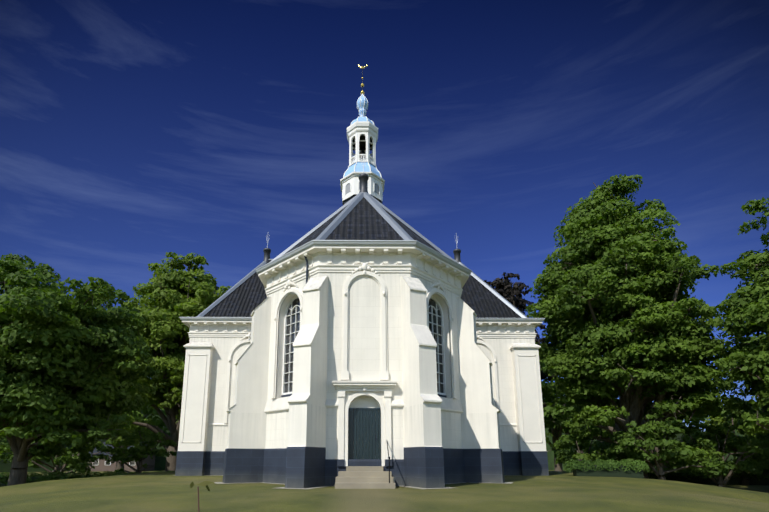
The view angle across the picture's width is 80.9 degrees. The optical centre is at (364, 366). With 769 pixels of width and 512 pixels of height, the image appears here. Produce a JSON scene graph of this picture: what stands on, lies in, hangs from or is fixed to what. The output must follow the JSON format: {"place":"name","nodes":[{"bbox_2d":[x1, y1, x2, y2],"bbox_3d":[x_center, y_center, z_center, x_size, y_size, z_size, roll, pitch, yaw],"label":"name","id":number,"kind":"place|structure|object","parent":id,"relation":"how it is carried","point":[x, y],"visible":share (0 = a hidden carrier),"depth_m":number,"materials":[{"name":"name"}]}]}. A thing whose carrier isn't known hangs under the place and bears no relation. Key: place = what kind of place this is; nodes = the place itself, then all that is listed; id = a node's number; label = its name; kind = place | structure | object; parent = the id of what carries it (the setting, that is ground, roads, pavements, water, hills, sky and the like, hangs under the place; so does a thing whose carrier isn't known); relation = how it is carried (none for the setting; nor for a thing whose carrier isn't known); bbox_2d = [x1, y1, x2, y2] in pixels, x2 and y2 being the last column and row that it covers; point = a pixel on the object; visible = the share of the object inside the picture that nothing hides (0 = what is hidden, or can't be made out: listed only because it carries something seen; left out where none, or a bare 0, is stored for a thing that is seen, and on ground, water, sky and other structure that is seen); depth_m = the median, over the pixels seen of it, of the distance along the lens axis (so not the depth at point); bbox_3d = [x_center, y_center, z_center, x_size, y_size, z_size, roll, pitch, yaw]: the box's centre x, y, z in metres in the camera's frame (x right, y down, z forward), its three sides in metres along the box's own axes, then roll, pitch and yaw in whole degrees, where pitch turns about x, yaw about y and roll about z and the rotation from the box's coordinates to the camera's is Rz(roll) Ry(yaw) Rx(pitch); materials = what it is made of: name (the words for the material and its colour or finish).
{"place":"outdoors","nodes":[
{"label":"outdoors","id":0,"kind":"place"},
{"bbox_2d":[0,432,12,460],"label":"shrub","id":1,"kind":"object","parent":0,"point":[3,456],"depth_m":39.98,"materials":[{"name":"green plant"}]},
{"bbox_2d":[0,470,768,511],"bbox_3d":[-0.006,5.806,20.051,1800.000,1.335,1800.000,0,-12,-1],"label":"terrain","id":2,"kind":"structure","parent":0,"point":[553,491],"depth_m":12.94,"materials":[{"name":"green plant"}]},
{"bbox_2d":[0,439,116,475],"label":"shrub","id":3,"kind":"object","parent":2,"relation":"on","point":[70,460],"depth_m":39.08,"materials":[{"name":"green plant"}]},
{"bbox_2d":[0,253,159,485],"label":"tree","id":4,"kind":"object","parent":2,"relation":"on","point":[52,348],"depth_m":27.65,"materials":[{"name":"green plant"}]},
{"bbox_2d":[0,470,174,486],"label":"hedge","id":5,"kind":"object","parent":2,"relation":"on","point":[53,476],"depth_m":33.95,"materials":[{"name":"green plant"}]},
{"bbox_2d":[87,441,156,471],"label":"house","id":6,"kind":"structure","parent":2,"relation":"on","point":[101,465],"depth_m":77.58,"materials":[{"name":"brick"}]},
{"bbox_2d":[96,427,176,473],"bbox_3d":[-19.775,7.505,38.263,7.502,4.760,6.934,0,-12,-1],"label":"shrub","id":7,"kind":"object","parent":2,"relation":"on","point":[136,450],"depth_m":37.65,"materials":[{"name":"green plant"}]},
{"bbox_2d":[104,402,169,473],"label":"tree","id":8,"kind":"object","parent":2,"relation":"on","point":[158,422],"depth_m":64.00,"materials":[{"name":"green plant"}]},
{"bbox_2d":[110,252,231,470],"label":"tree","id":9,"kind":"object","parent":2,"relation":"on","point":[160,316],"depth_m":43.39,"materials":[{"name":"green plant"}]},
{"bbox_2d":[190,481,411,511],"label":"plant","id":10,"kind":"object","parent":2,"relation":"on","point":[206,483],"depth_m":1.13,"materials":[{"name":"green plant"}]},
{"bbox_2d":[172,475,512,488],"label":"pavement","id":11,"kind":"structure","parent":2,"relation":"on","point":[328,486],"depth_m":16.76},
{"bbox_2d":[179,240,544,485],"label":"church walls","id":12,"kind":"structure","parent":2,"relation":"on","point":[364,334],"depth_m":19.33,"materials":[{"name":"white paint"}]},
{"bbox_2d":[304,256,307,282],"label":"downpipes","id":13,"kind":"object","parent":12,"relation":"attached to","point":[306,269],"visible":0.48,"depth_m":19.30,"materials":[{"name":"metal"}]},
{"bbox_2d":[175,262,548,475],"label":"wall trim","id":14,"kind":"structure","parent":12,"relation":"attached to","point":[364,427],"depth_m":20.53,"materials":[{"name":"white paint"}]},
{"bbox_2d":[196,154,527,317],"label":"roof","id":15,"kind":"structure","parent":12,"relation":"on","point":[363,214],"depth_m":24.67,"materials":[{"name":"black tile"}]},
{"bbox_2d":[340,64,384,204],"bbox_3d":[-0.139,-16.905,38.192,3.685,20.524,3.685,0,-12,-1],"label":"steeple","id":16,"kind":"object","parent":15,"relation":"on","point":[362,134],"visible":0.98,"depth_m":37.48,"materials":[{"name":"white paint"}]},
{"bbox_2d":[194,248,530,332],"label":"church modillions","id":17,"kind":"object","parent":12,"relation":"attached to","point":[371,259],"visible":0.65,"depth_m":20.16,"materials":[{"name":"white paint"}]},
{"bbox_2d":[335,466,394,488],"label":"door steps","id":18,"kind":"structure","parent":12,"relation":"attached to","point":[363,477],"depth_m":16.17,"materials":[{"name":"beige stone"}]},
{"bbox_2d":[386,440,389,482],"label":"handrail","id":19,"kind":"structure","parent":18,"relation":"on","point":[389,461],"depth_m":16.06,"materials":[{"name":"black metal"}]},
{"bbox_2d":[222,276,504,487],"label":"buttresses","id":20,"kind":"structure","parent":2,"relation":"on","point":[306,451],"depth_m":18.16,"materials":[{"name":"white paint"}]},
{"bbox_2d":[0,400,764,471],"bbox_3d":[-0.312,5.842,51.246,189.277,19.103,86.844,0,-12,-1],"label":"tree","id":21,"kind":"object","parent":2,"relation":"on","point":[160,462],"depth_m":78.96,"materials":[{"name":"green plant"}]},
{"bbox_2d":[484,272,558,407],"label":"copper beech tree","id":22,"kind":"object","parent":2,"relation":"on","point":[505,291],"depth_m":49.09,"materials":[{"name":"plant"}]},
{"bbox_2d":[545,432,561,451],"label":"shrub","id":23,"kind":"object","parent":2,"relation":"on","point":[548,441],"depth_m":40.76,"materials":[{"name":"green plant"}]},
{"bbox_2d":[541,366,590,471],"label":"tree","id":24,"kind":"object","parent":2,"relation":"on","point":[549,390],"depth_m":66.59,"materials":[{"name":"green plant"}]},
{"bbox_2d":[550,424,609,466],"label":"shrub","id":25,"kind":"object","parent":2,"relation":"on","point":[563,456],"depth_m":46.24,"materials":[{"name":"green plant"}]},
{"bbox_2d":[564,459,649,478],"bbox_3d":[14.351,6.216,26.677,4.781,1.459,1.145,-1,-12,6],"label":"hedge","id":26,"kind":"object","parent":2,"relation":"on","point":[607,463],"depth_m":26.37,"materials":[{"name":"green plant"}]},
{"bbox_2d":[590,434,662,468],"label":"shrub","id":27,"kind":"object","parent":2,"relation":"on","point":[599,445],"depth_m":41.77,"materials":[{"name":"green plant"}]},
{"bbox_2d":[526,173,746,478],"bbox_3d":[19.745,-3.308,34.765,14.140,24.198,14.988,0,-12,-1],"label":"tree","id":28,"kind":"object","parent":2,"relation":"on","point":[560,306],"depth_m":31.08,"materials":[{"name":"green plant"}]},
{"bbox_2d":[605,413,720,479],"bbox_3d":[18.576,5.529,29.244,5.419,4.982,5.951,0,-12,-1],"label":"shrub","id":29,"kind":"object","parent":2,"relation":"on","point":[626,441],"depth_m":28.40,"materials":[{"name":"green plant"}]},
{"bbox_2d":[587,378,742,469],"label":"tree","id":30,"kind":"object","parent":2,"relation":"on","point":[685,422],"depth_m":51.48,"materials":[{"name":"green plant"}]},
{"bbox_2d":[647,468,768,484],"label":"hedge","id":31,"kind":"object","parent":2,"relation":"on","point":[731,481],"depth_m":39.70,"materials":[{"name":"green plant"}]},
{"bbox_2d":[674,418,768,486],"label":"shrub","id":32,"kind":"object","parent":2,"relation":"on","point":[748,465],"depth_m":29.68,"materials":[{"name":"green plant"}]},
{"bbox_2d":[681,403,767,484],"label":"willow tree","id":33,"kind":"object","parent":2,"relation":"on","point":[699,434],"depth_m":39.41,"materials":[{"name":"green plant"}]},
{"bbox_2d":[703,332,768,459],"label":"tree","id":34,"kind":"object","parent":2,"relation":"on","point":[755,386],"depth_m":34.96,"materials":[{"name":"green plant"}]},
{"bbox_2d":[705,197,768,437],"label":"tree","id":35,"kind":"object","parent":2,"relation":"on","point":[749,305],"depth_m":25.77,"materials":[{"name":"green plant"}]},
{"bbox_2d":[731,435,768,476],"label":"shrub","id":36,"kind":"object","parent":2,"relation":"on","point":[765,470],"depth_m":35.55,"materials":[{"name":"green plant"}]},
{"bbox_2d":[0,0,768,430],"label":"sky","id":37,"kind":"structure","parent":0,"point":[133,133],"materials":[{"name":"blue"}]}
]}

